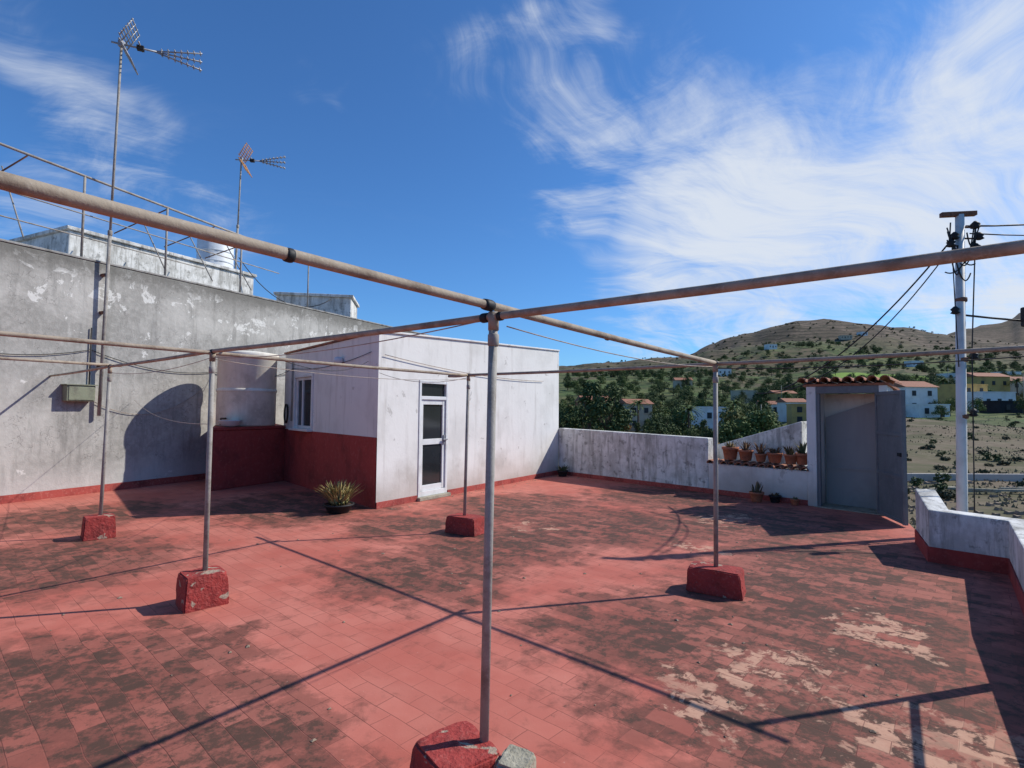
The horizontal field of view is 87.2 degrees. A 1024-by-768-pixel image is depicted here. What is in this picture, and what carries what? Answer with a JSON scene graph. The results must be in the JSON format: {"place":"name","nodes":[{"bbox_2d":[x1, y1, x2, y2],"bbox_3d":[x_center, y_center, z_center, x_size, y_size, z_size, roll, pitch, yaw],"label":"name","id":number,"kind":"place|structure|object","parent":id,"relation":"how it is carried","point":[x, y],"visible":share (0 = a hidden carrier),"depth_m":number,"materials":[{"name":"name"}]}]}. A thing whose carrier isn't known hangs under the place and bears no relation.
{"place":"outdoors","nodes":[
{"label":"outdoors","id":0,"kind":"place"},
{"bbox_2d":[19,230,252,294],"bbox_3d":[-9.618,-2.325,14.083,2.400,1.760,4.593,-1,-3,26],"label":"roof room","id":1,"kind":"object","parent":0,"point":[97,250],"visible":0.24,"depth_m":12.88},
{"bbox_2d":[10,225,256,277],"bbox_3d":[-9.610,-3.245,14.125,2.520,0.078,4.714,-1,-3,26],"label":"roof room coping","id":2,"kind":"object","parent":1,"relation":"on","point":[61,228],"visible":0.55,"depth_m":12.47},
{"bbox_2d":[196,239,233,267],"bbox_3d":[-8.716,-3.771,15.785,1.000,1.120,1.000,1,-3,0],"label":"roof water tank","id":3,"kind":"object","parent":1,"relation":"on","point":[213,247],"visible":0.37,"depth_m":15.39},
{"bbox_2d":[234,143,285,268],"bbox_3d":[-7.301,-4.767,15.445,1.375,4.206,0.561,1,-3,0],"label":"tv antenna","id":4,"kind":"object","parent":1,"relation":"attached to","point":[242,160],"visible":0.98,"depth_m":15.48,"materials":[{"name":"grey paint"}]},
{"bbox_2d":[238,257,330,306],"bbox_3d":[-6.650,-2.925,15.847,2.582,1.240,0.024,2,-3,-33],"label":"antenna cable","id":5,"kind":"object","parent":1,"relation":"attached to","point":[272,294],"visible":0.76,"depth_m":15.56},
{"bbox_2d":[283,429,376,508],"bbox_3d":[-3.499,1.474,10.154,0.190,1.120,4.270,3,-4,-42],"label":"red dado","id":6,"kind":"object","parent":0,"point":[313,460],"visible":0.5,"depth_m":9.75,"materials":[{"name":"paint"}]},
{"bbox_2d":[284,335,378,437],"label":"side wall","id":7,"kind":"structure","parent":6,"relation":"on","point":[345,404],"depth_m":9.52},
{"bbox_2d":[283,404,288,422],"bbox_3d":[-4.822,0.631,11.468,0.039,0.420,0.220,3,-4,-42],"label":"hose coil","id":8,"kind":"object","parent":7,"relation":"hanging from","point":[286,418],"visible":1,"depth_m":11.43,"materials":[{"name":"black rubber"}]},
{"bbox_2d":[290,362,293,420],"bbox_3d":[-4.643,0.127,11.339,0.037,1.300,0.037,-1,-3,22],"label":"wall conduit","id":9,"kind":"object","parent":7,"relation":"attached to","point":[291,392],"depth_m":11.32,"materials":[{"name":"grey paint"}]},
{"bbox_2d":[292,376,295,427],"bbox_3d":[-4.566,0.394,11.264,0.062,1.120,0.066,1,-3,0],"label":"window trim","id":10,"kind":"structure","parent":7,"relation":"attached to","point":[294,397],"depth_m":11.25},
{"bbox_2d":[296,378,298,427],"bbox_3d":[-4.479,0.395,11.260,0.078,1.040,0.078,1,-3,0],"label":"window stile","id":11,"kind":"object","parent":7,"relation":"attached to","point":[297,405],"depth_m":11.23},
{"bbox_2d":[288,428,311,431],"bbox_3d":[-4.265,0.924,10.868,0.160,0.045,1.020,3,-4,-42],"label":"window sill","id":12,"kind":"structure","parent":7,"relation":"attached to","point":[301,429],"depth_m":10.72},
{"bbox_2d":[301,377,304,427],"bbox_3d":[-4.280,0.386,11.036,0.078,1.040,0.078,1,-3,0],"label":"window stile","id":13,"kind":"object","parent":7,"relation":"attached to","point":[302,412],"depth_m":11.01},
{"bbox_2d":[298,380,310,425],"bbox_3d":[-4.197,0.383,10.950,0.010,0.980,0.820,3,-4,-42],"label":"window glass","id":14,"kind":"object","parent":7,"relation":"attached to","point":[307,398],"visible":0.57,"depth_m":10.94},
{"bbox_2d":[310,374,313,430],"bbox_3d":[-3.928,0.367,10.547,0.062,1.120,0.066,1,-3,0],"label":"window trim","id":15,"kind":"structure","parent":7,"relation":"attached to","point":[311,409],"depth_m":10.53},
{"bbox_2d":[284,337,357,353],"bbox_3d":[-3.565,-0.751,10.361,0.270,0.087,3.998,3,-4,-42],"label":"coping side","id":16,"kind":"object","parent":7,"relation":"on","point":[317,345],"visible":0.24,"depth_m":10.38,"materials":[{"name":"concrete"}]},
{"bbox_2d":[333,357,342,362],"bbox_3d":[-3.082,-0.422,9.535,0.170,0.120,0.170,1,-3,0],"label":"wall lamp","id":17,"kind":"object","parent":7,"relation":"attached to","point":[338,360],"visible":0.73,"depth_m":9.47,"materials":[{"name":"plastic"}]},
{"bbox_2d":[420,487,444,496],"bbox_3d":[-1.437,1.921,9.549,0.085,0.090,0.640,-1,-3,35],"label":"door rail","id":18,"kind":"object","parent":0,"point":[432,492],"depth_m":9.52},
{"bbox_2d":[0,474,1023,767],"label":"terrace floor","id":19,"kind":"structure","parent":0,"point":[370,632],"depth_m":3.77,"materials":[{"name":"tile"}]},
{"bbox_2d":[80,513,115,540],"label":"concrete block","id":20,"kind":"structure","parent":19,"relation":"on","point":[96,526],"depth_m":6.40,"materials":[{"name":"red paint"}]},
{"bbox_2d":[175,565,228,613],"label":"concrete block","id":21,"kind":"structure","parent":19,"relation":"on","point":[198,589],"depth_m":4.26,"materials":[{"name":"red paint"}]},
{"bbox_2d":[211,424,285,490],"bbox_3d":[-5.709,1.490,11.689,1.365,1.190,2.931,2,-3,-27],"label":"laundry trough","id":22,"kind":"object","parent":19,"relation":"on","point":[242,456],"visible":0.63,"depth_m":10.78,"materials":[{"name":"red paint"}]},
{"bbox_2d":[218,420,241,426],"bbox_3d":[-5.557,0.780,10.593,0.440,0.130,0.440,1,-3,0],"label":"basin","id":23,"kind":"object","parent":22,"relation":"on","point":[229,423],"visible":1,"depth_m":10.46,"materials":[{"name":"plastic"}]},
{"bbox_2d":[215,351,278,425],"bbox_3d":[-5.621,0.089,11.405,1.196,1.580,1.196,2,-3,-31],"label":"water tank","id":24,"kind":"object","parent":22,"relation":"on","point":[245,393],"visible":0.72,"depth_m":10.93,"materials":[{"name":"plastic"}]},
{"bbox_2d":[316,479,364,513],"bbox_3d":[-2.619,1.707,8.170,0.761,0.482,0.728,1,-3,0],"label":"potted aloe","id":25,"kind":"object","parent":19,"relation":"on","point":[339,494],"visible":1,"depth_m":8.04,"materials":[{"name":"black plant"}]},
{"bbox_2d":[417,492,450,501],"bbox_3d":[-1.389,1.994,9.512,0.120,0.060,0.800,-1,-3,35],"label":"door step","id":26,"kind":"object","parent":19,"relation":"on","point":[430,497],"depth_m":9.45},
{"bbox_2d":[410,721,500,767],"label":"concrete block","id":27,"kind":"structure","parent":19,"relation":"on","point":[458,745],"depth_m":2.20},
{"bbox_2d":[29,475,898,741],"bbox_3d":[0.680,1.959,7.852,8.218,0.011,10.596,1,-3,0],"label":"floor grit","id":28,"kind":"object","parent":19,"relation":"on","point":[728,701],"visible":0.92,"depth_m":4.09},
{"bbox_2d":[445,513,484,536],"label":"concrete block","id":29,"kind":"structure","parent":19,"relation":"on","point":[471,525],"depth_m":6.81,"materials":[{"name":"red paint"}]},
{"bbox_2d":[376,333,558,502],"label":"front wall","id":30,"kind":"structure","parent":19,"relation":"on","point":[527,431],"depth_m":10.40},
{"bbox_2d":[376,495,416,508],"bbox_3d":[-1.884,1.939,8.835,0.018,0.100,0.900,-1,-3,35],"label":"skirting","id":31,"kind":"object","parent":30,"relation":"attached to","point":[393,502],"visible":1,"depth_m":8.80,"materials":[{"name":"red paint"}]},
{"bbox_2d":[417,380,421,496],"bbox_3d":[-1.625,0.942,9.310,0.099,2.020,0.089,1,-3,0],"label":"door jamb","id":32,"kind":"object","parent":30,"relation":"attached to","point":[419,435],"depth_m":9.28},
{"bbox_2d":[420,400,422,490],"bbox_3d":[-1.596,1.065,9.357,0.050,1.585,0.068,-1,-3,35],"label":"leaf stile","id":33,"kind":"object","parent":30,"relation":"attached to","point":[421,446],"visible":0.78,"depth_m":9.35,"materials":[{"name":"white metal"}]},
{"bbox_2d":[422,405,441,484],"bbox_3d":[-1.440,1.077,9.595,0.010,1.550,0.540,-1,-3,35],"label":"door glass","id":34,"kind":"object","parent":30,"relation":"attached to","point":[431,458],"visible":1,"depth_m":9.60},
{"bbox_2d":[422,482,440,490],"bbox_3d":[-1.442,1.826,9.557,0.046,0.095,0.500,-1,-3,35],"label":"leaf rail","id":35,"kind":"object","parent":34,"relation":"attached to","point":[431,486],"visible":1,"depth_m":9.54,"materials":[{"name":"white metal"}]},
{"bbox_2d":[423,438,441,444],"bbox_3d":[-1.434,1.027,9.594,0.046,0.100,0.500,-1,-3,35],"label":"leaf rail","id":36,"kind":"object","parent":34,"relation":"attached to","point":[432,441],"visible":0.89,"depth_m":9.58,"materials":[{"name":"white metal"}]},
{"bbox_2d":[423,400,442,404],"bbox_3d":[-1.428,0.328,9.626,0.046,0.085,0.500,-1,-3,35],"label":"leaf rail","id":37,"kind":"object","parent":34,"relation":"attached to","point":[432,402],"visible":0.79,"depth_m":9.61,"materials":[{"name":"white metal"}]},
{"bbox_2d":[422,383,444,396],"bbox_3d":[-1.431,0.113,9.639,0.010,0.240,0.640,-1,-3,35],"label":"transom glass","id":38,"kind":"object","parent":34,"relation":"attached to","point":[437,390],"visible":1,"depth_m":9.66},
{"bbox_2d":[441,400,444,487],"bbox_3d":[-1.272,1.089,9.825,0.050,1.585,0.068,-1,-3,35],"label":"leaf stile","id":39,"kind":"object","parent":34,"relation":"attached to","point":[442,444],"visible":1,"depth_m":9.80,"materials":[{"name":"white metal"}]},
{"bbox_2d":[422,396,445,399],"bbox_3d":[-1.422,0.252,9.625,0.085,0.060,0.640,-1,-3,35],"label":"door rail","id":40,"kind":"object","parent":30,"relation":"attached to","point":[432,398],"depth_m":9.56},
{"bbox_2d":[422,380,445,384],"bbox_3d":[-1.420,-0.027,9.638,0.085,0.050,0.640,-1,-3,35],"label":"door rail","id":41,"kind":"object","parent":30,"relation":"attached to","point":[433,382],"depth_m":9.59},
{"bbox_2d":[443,382,447,492],"bbox_3d":[-1.232,0.972,9.877,0.099,2.020,0.089,1,-3,0],"label":"door jamb","id":42,"kind":"object","parent":30,"relation":"attached to","point":[446,431],"depth_m":9.85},
{"bbox_2d":[385,354,543,381],"bbox_3d":[-0.651,-0.260,10.652,0.010,0.230,4.901,-1,-3,35],"label":"wall cable","id":43,"kind":"object","parent":30,"relation":"attached to","point":[449,369],"depth_m":9.74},
{"bbox_2d":[391,332,559,350],"bbox_3d":[-0.572,-0.836,11.022,0.270,0.262,5.808,-1,-3,35],"label":"roof edge","id":44,"kind":"object","parent":30,"relation":"on","point":[428,336],"visible":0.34,"depth_m":10.37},
{"bbox_2d":[447,470,557,494],"bbox_3d":[-0.018,2.079,11.527,0.018,0.100,4.098,-1,-3,35],"label":"skirting","id":45,"kind":"object","parent":30,"relation":"attached to","point":[496,483],"visible":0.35,"depth_m":11.34,"materials":[{"name":"red paint"}]},
{"bbox_2d":[0,171,1023,742],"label":"pipe frame","id":46,"kind":"object","parent":19,"relation":"on","point":[112,209],"visible":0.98,"depth_m":2.27,"materials":[{"name":"grey paint"}]},
{"bbox_2d":[110,358,208,373],"bbox_3d":[-3.743,-0.150,5.557,3.203,0.066,0.005,-2,-3,41],"label":"washing line","id":47,"kind":"object","parent":46,"relation":"attached to","point":[156,371],"visible":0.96,"depth_m":5.52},
{"bbox_2d":[288,362,366,370],"bbox_3d":[-2.226,-0.285,6.879,0.007,0.350,3.799,1,-3,-4],"label":"washing line","id":48,"kind":"object","parent":46,"relation":"attached to","point":[322,370],"visible":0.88,"depth_m":6.24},
{"bbox_2d":[216,359,464,379],"bbox_3d":[-1.529,-0.104,5.745,0.005,0.081,3.208,-1,-3,37],"label":"washing line","id":49,"kind":"object","parent":46,"relation":"attached to","point":[327,374],"visible":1,"depth_m":5.27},
{"bbox_2d":[213,323,471,357],"bbox_3d":[-1.309,-0.228,3.425,3.144,0.061,0.005,-2,-3,41],"label":"washing line","id":50,"kind":"object","parent":46,"relation":"attached to","point":[350,346],"visible":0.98,"depth_m":3.04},
{"bbox_2d":[506,326,712,366],"bbox_3d":[0.880,-0.190,3.603,0.005,0.062,2.978,-1,-3,37],"label":"washing line","id":51,"kind":"object","parent":46,"relation":"attached to","point":[599,350],"visible":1,"depth_m":3.07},
{"bbox_2d":[718,356,1023,368],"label":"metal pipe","id":52,"kind":"object","parent":46,"relation":"attached to","point":[876,365],"visible":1,"depth_m":4.04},
{"bbox_2d":[496,744,535,767],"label":"concrete rubble piece","id":53,"kind":"object","parent":19,"relation":"on","point":[513,756],"visible":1,"depth_m":2.14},
{"bbox_2d":[555,464,568,476],"bbox_3d":[1.189,2.055,12.788,0.383,0.277,0.325,1,-3,0],"label":"potted succulent","id":54,"kind":"object","parent":19,"relation":"on","point":[562,471],"visible":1,"depth_m":12.70,"materials":[{"name":"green plant"}]},
{"bbox_2d":[559,421,808,505],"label":"back parapet","id":55,"kind":"structure","parent":19,"relation":"on","point":[674,462],"depth_m":10.85,"materials":[{"name":"white paint"}]},
{"bbox_2d":[722,440,738,459],"bbox_3d":[4.175,1.259,10.276,0.312,0.363,0.312,2,-3,-22],"label":"potted succulent","id":56,"kind":"object","parent":55,"relation":"on","point":[730,451],"visible":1,"depth_m":10.17,"materials":[{"name":"ceramic"}]},
{"bbox_2d":[738,440,753,460],"bbox_3d":[4.400,1.246,10.085,0.326,0.377,0.273,3,-3,-41],"label":"potted succulent","id":57,"kind":"object","parent":55,"relation":"on","point":[745,453],"visible":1,"depth_m":9.99,"materials":[{"name":"ceramic"}]},
{"bbox_2d":[752,442,767,461],"bbox_3d":[4.557,1.235,9.817,0.351,0.376,0.330,-1,-3,22],"label":"potted succulent","id":58,"kind":"object","parent":55,"relation":"on","point":[760,455],"visible":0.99,"depth_m":9.80,"materials":[{"name":"ceramic"}]},
{"bbox_2d":[766,447,782,462],"bbox_3d":[4.743,1.264,9.697,0.272,0.312,0.273,-1,-3,35],"label":"potted succulent","id":59,"kind":"object","parent":55,"relation":"on","point":[774,455],"visible":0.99,"depth_m":9.62,"materials":[{"name":"ceramic"}]},
{"bbox_2d":[783,446,797,463],"bbox_3d":[4.894,1.232,9.464,0.275,0.356,0.352,1,-3,0],"label":"potted succulent","id":60,"kind":"object","parent":55,"relation":"on","point":[790,456],"visible":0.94,"depth_m":9.41,"materials":[{"name":"ceramic"}]},
{"bbox_2d":[792,441,806,464],"bbox_3d":[5.062,1.199,9.395,0.357,0.418,0.269,0,-3,13],"label":"potted succulent","id":61,"kind":"object","parent":55,"relation":"on","point":[801,456],"visible":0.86,"depth_m":9.32,"materials":[{"name":"ceramic"}]},
{"bbox_2d":[686,561,745,600],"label":"concrete block","id":62,"kind":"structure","parent":19,"relation":"on","point":[723,581],"depth_m":4.65,"materials":[{"name":"red paint"}]},
{"bbox_2d":[749,481,763,501],"bbox_3d":[4.313,1.891,9.475,0.252,0.359,0.252,1,-3,0],"label":"potted cactus","id":63,"kind":"object","parent":19,"relation":"on","point":[756,494],"visible":1,"depth_m":9.44,"materials":[{"name":"ceramic"}]},
{"bbox_2d":[768,493,781,502],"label":"potted succulent","id":64,"kind":"object","parent":19,"relation":"on","point":[776,498],"visible":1,"depth_m":9.34,"materials":[{"name":"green plant"}]},
{"bbox_2d":[790,497,799,504],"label":"potted succulent","id":65,"kind":"object","parent":19,"relation":"on","point":[795,500],"visible":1,"depth_m":9.12,"materials":[{"name":"ceramic"}]},
{"bbox_2d":[797,375,901,515],"bbox_3d":[5.590,2.772,8.832,0.829,5.770,1.337,3,-4,-43],"label":"stair hut","id":66,"kind":"object","parent":19,"relation":"on","point":[841,456],"visible":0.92,"depth_m":9.07,"materials":[{"name":"grey metal"}]},
{"bbox_2d":[874,390,907,525],"bbox_3d":[5.588,1.044,7.939,0.100,1.880,0.940,0,-3,14],"label":"steel door leaf","id":67,"kind":"object","parent":66,"relation":"attached to","point":[891,456],"visible":1,"depth_m":7.86,"materials":[{"name":"grey metal"}]},
{"bbox_2d":[915,489,1023,614],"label":"side parapet","id":68,"kind":"structure","parent":19,"relation":"on","point":[976,541],"depth_m":5.54,"materials":[{"name":"white paint"}]},
{"bbox_2d":[0,0,1023,365],"label":"sky","id":69,"kind":"structure","parent":0,"point":[519,154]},
{"bbox_2d":[558,313,1023,528],"bbox_3d":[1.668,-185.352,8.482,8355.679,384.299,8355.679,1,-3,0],"label":"ground","id":70,"kind":"structure","parent":0,"point":[1011,333],"depth_m":460.88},
{"bbox_2d":[0,241,421,495],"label":"party wall","id":71,"kind":"structure","parent":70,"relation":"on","point":[50,439],"depth_m":10.16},
{"bbox_2d":[0,349,89,354],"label":"wall cable","id":72,"kind":"object","parent":71,"relation":"attached to","point":[43,354],"depth_m":9.09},
{"bbox_2d":[61,328,97,400],"bbox_3d":[-7.668,-0.363,9.551,0.200,1.340,0.480,-1,-3,25],"label":"meter box","id":73,"kind":"object","parent":71,"relation":"attached to","point":[77,392],"visible":1,"depth_m":9.47,"materials":[{"name":"beige paint"}]},
{"bbox_2d":[0,473,205,503],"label":"skirting","id":74,"kind":"object","parent":71,"relation":"attached to","point":[13,498],"depth_m":9.78,"materials":[{"name":"red paint"}]},
{"bbox_2d":[95,388,202,413],"bbox_3d":[-7.165,0.315,10.753,0.010,0.585,2.107,-1,-3,25],"label":"wall cable","id":75,"kind":"object","parent":71,"relation":"attached to","point":[155,412],"depth_m":10.86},
{"bbox_2d":[96,18,202,415],"bbox_3d":[-6.874,-3.102,10.197,1.534,7.406,0.540,2,-3,-23],"label":"tv antenna","id":76,"kind":"object","parent":71,"relation":"attached to","point":[122,44],"visible":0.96,"depth_m":10.01,"materials":[{"name":"grey paint"}]},
{"bbox_2d":[92,350,208,372],"bbox_3d":[-7.138,-0.415,10.831,0.012,0.323,2.403,-1,-3,25],"label":"wall cable","id":77,"kind":"object","parent":71,"relation":"attached to","point":[146,367],"depth_m":10.62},
{"bbox_2d":[0,238,427,334],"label":"coping","id":78,"kind":"object","parent":71,"relation":"on","point":[79,257],"visible":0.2,"depth_m":11.08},
{"bbox_2d":[0,142,308,306],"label":"roof railing","id":79,"kind":"object","parent":78,"relation":"on","point":[84,191],"visible":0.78,"depth_m":10.54,"materials":[{"name":"metal"}]},
{"bbox_2d":[620,404,651,430],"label":"walls","id":80,"kind":"structure","parent":70,"relation":"on","point":[642,415],"depth_m":124.97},
{"bbox_2d":[619,399,653,403],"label":"tiled roof","id":81,"kind":"structure","parent":80,"relation":"on","point":[623,401],"depth_m":126.38,"materials":[{"name":"tile"}]},
{"bbox_2d":[673,380,691,389],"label":"walls","id":82,"kind":"structure","parent":70,"relation":"on","point":[676,382],"depth_m":296.69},
{"bbox_2d":[685,408,725,428],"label":"walls","id":83,"kind":"structure","parent":70,"relation":"on","point":[704,417],"depth_m":108.26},
{"bbox_2d":[718,369,730,375],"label":"walls","id":84,"kind":"structure","parent":70,"relation":"on","point":[725,370],"depth_m":417.03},
{"bbox_2d":[731,391,756,402],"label":"walls","id":85,"kind":"structure","parent":70,"relation":"on","point":[749,394],"depth_m":236.44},
{"bbox_2d":[764,344,776,349],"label":"walls","id":86,"kind":"structure","parent":70,"relation":"on","point":[767,346],"depth_m":519.17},
{"bbox_2d":[768,393,796,400],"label":"walls","id":87,"kind":"structure","parent":70,"relation":"on","point":[773,396],"depth_m":212.37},
{"bbox_2d":[559,339,1023,443],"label":"valley trees","id":88,"kind":"object","parent":70,"relation":"on","point":[594,413],"visible":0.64,"depth_m":174.51,"materials":[{"name":"green plant"}]},
{"bbox_2d":[777,402,805,421],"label":"walls","id":89,"kind":"structure","parent":70,"relation":"on","point":[781,411],"depth_m":134.14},
{"bbox_2d":[776,398,805,401],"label":"tiled roof","id":90,"kind":"structure","parent":89,"relation":"on","point":[791,400],"depth_m":134.01,"materials":[{"name":"tile"}]},
{"bbox_2d":[786,405,806,424],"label":"walls","id":91,"kind":"structure","parent":70,"relation":"on","point":[792,413],"depth_m":115.72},
{"bbox_2d":[572,321,1023,498],"bbox_3d":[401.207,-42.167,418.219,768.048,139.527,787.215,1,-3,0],"label":"hillside scrub","id":92,"kind":"object","parent":70,"relation":"on","point":[942,491],"visible":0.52,"depth_m":78.00,"materials":[{"name":"green plant"}]},
{"bbox_2d":[599,378,1022,432],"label":"trees","id":93,"kind":"object","parent":70,"relation":"on","point":[689,408],"visible":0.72,"depth_m":118.30,"materials":[{"name":"green plant"}]},
{"bbox_2d":[838,335,851,339],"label":"walls","id":94,"kind":"structure","parent":70,"relation":"on","point":[843,338],"depth_m":619.70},
{"bbox_2d":[904,361,922,366],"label":"walls","id":95,"kind":"structure","parent":70,"relation":"on","point":[910,365],"depth_m":437.60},
{"bbox_2d":[897,387,937,403],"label":"walls","id":96,"kind":"structure","parent":70,"relation":"on","point":[920,397],"depth_m":126.05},
{"bbox_2d":[894,381,937,386],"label":"tiled roof","id":97,"kind":"structure","parent":96,"relation":"on","point":[914,384],"depth_m":127.72,"materials":[{"name":"tile"}]},
{"bbox_2d":[906,405,949,417],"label":"walls","id":98,"kind":"structure","parent":70,"relation":"on","point":[916,411],"depth_m":113.94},
{"bbox_2d":[936,374,955,383],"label":"walls","id":99,"kind":"structure","parent":70,"relation":"on","point":[948,375],"depth_m":257.00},
{"bbox_2d":[939,210,984,512],"bbox_3d":[5.984,1.532,7.029,0.536,7.690,0.162,1,-3,0],"label":"utility pole","id":100,"kind":"object","parent":70,"relation":"on","point":[957,238],"visible":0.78,"depth_m":7.09,"materials":[{"name":"white paint"}]},
{"bbox_2d":[757,224,1023,393],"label":"overhead cables","id":101,"kind":"object","parent":100,"relation":"attached to","point":[986,317],"visible":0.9,"depth_m":7.50,"materials":[{"name":"black rubber"}]},
{"bbox_2d":[937,385,987,405],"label":"walls","id":102,"kind":"structure","parent":70,"relation":"on","point":[944,392],"depth_m":140.67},
{"bbox_2d":[906,415,1023,527],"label":"dry grass","id":103,"kind":"structure","parent":70,"relation":"on","point":[983,483],"depth_m":41.88,"materials":[{"name":"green plant"}]},
{"bbox_2d":[907,473,1023,481],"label":"field wall","id":104,"kind":"structure","parent":70,"relation":"on","point":[982,477],"depth_m":36.04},
{"bbox_2d":[907,471,1023,517],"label":"rubble stones","id":105,"kind":"object","parent":70,"relation":"on","point":[1018,513],"visible":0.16,"depth_m":26.93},
{"bbox_2d":[913,486,1023,492],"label":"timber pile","id":106,"kind":"object","parent":70,"relation":"on","point":[1009,489],"visible":0.67,"depth_m":30.66,"materials":[{"name":"wood"}]},
{"bbox_2d":[955,376,1009,391],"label":"walls","id":107,"kind":"structure","parent":70,"relation":"on","point":[999,387],"depth_m":161.88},
{"bbox_2d":[953,372,1011,377],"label":"tiled roof","id":108,"kind":"structure","parent":107,"relation":"on","point":[986,374],"depth_m":163.19,"materials":[{"name":"tile"}]},
{"bbox_2d":[967,392,1015,408],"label":"walls","id":109,"kind":"structure","parent":70,"relation":"on","point":[992,396],"depth_m":133.21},
{"bbox_2d":[979,402,1021,413],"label":"walls","id":110,"kind":"structure","parent":70,"relation":"on","point":[995,407],"depth_m":123.46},
{"bbox_2d":[1010,381,1022,400],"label":"walls","id":111,"kind":"structure","parent":70,"relation":"on","point":[1013,388],"depth_m":171.48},
{"bbox_2d":[906,404,950,404],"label":"parapet band","id":112,"kind":"object","parent":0,"point":[928,404],"visible":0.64,"depth_m":114.00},
{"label":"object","id":113,"kind":"object","parent":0,"visible":0},
{"bbox_2d":[276,295,356,317],"bbox_3d":[-6.232,-2.017,17.308,2.200,1.300,1.600,1,-3,-10],"label":"roof hatch","id":114,"kind":"object","parent":113,"relation":"on","point":[343,306],"visible":0.35,"depth_m":16.60,"materials":[{"name":"white paint"}]},
{"bbox_2d":[273,292,359,307],"bbox_3d":[-6.226,-2.706,17.339,2.340,0.080,1.740,1,-3,-10],"label":"roof hatch cap","id":115,"kind":"object","parent":114,"relation":"on","point":[352,297],"visible":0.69,"depth_m":16.52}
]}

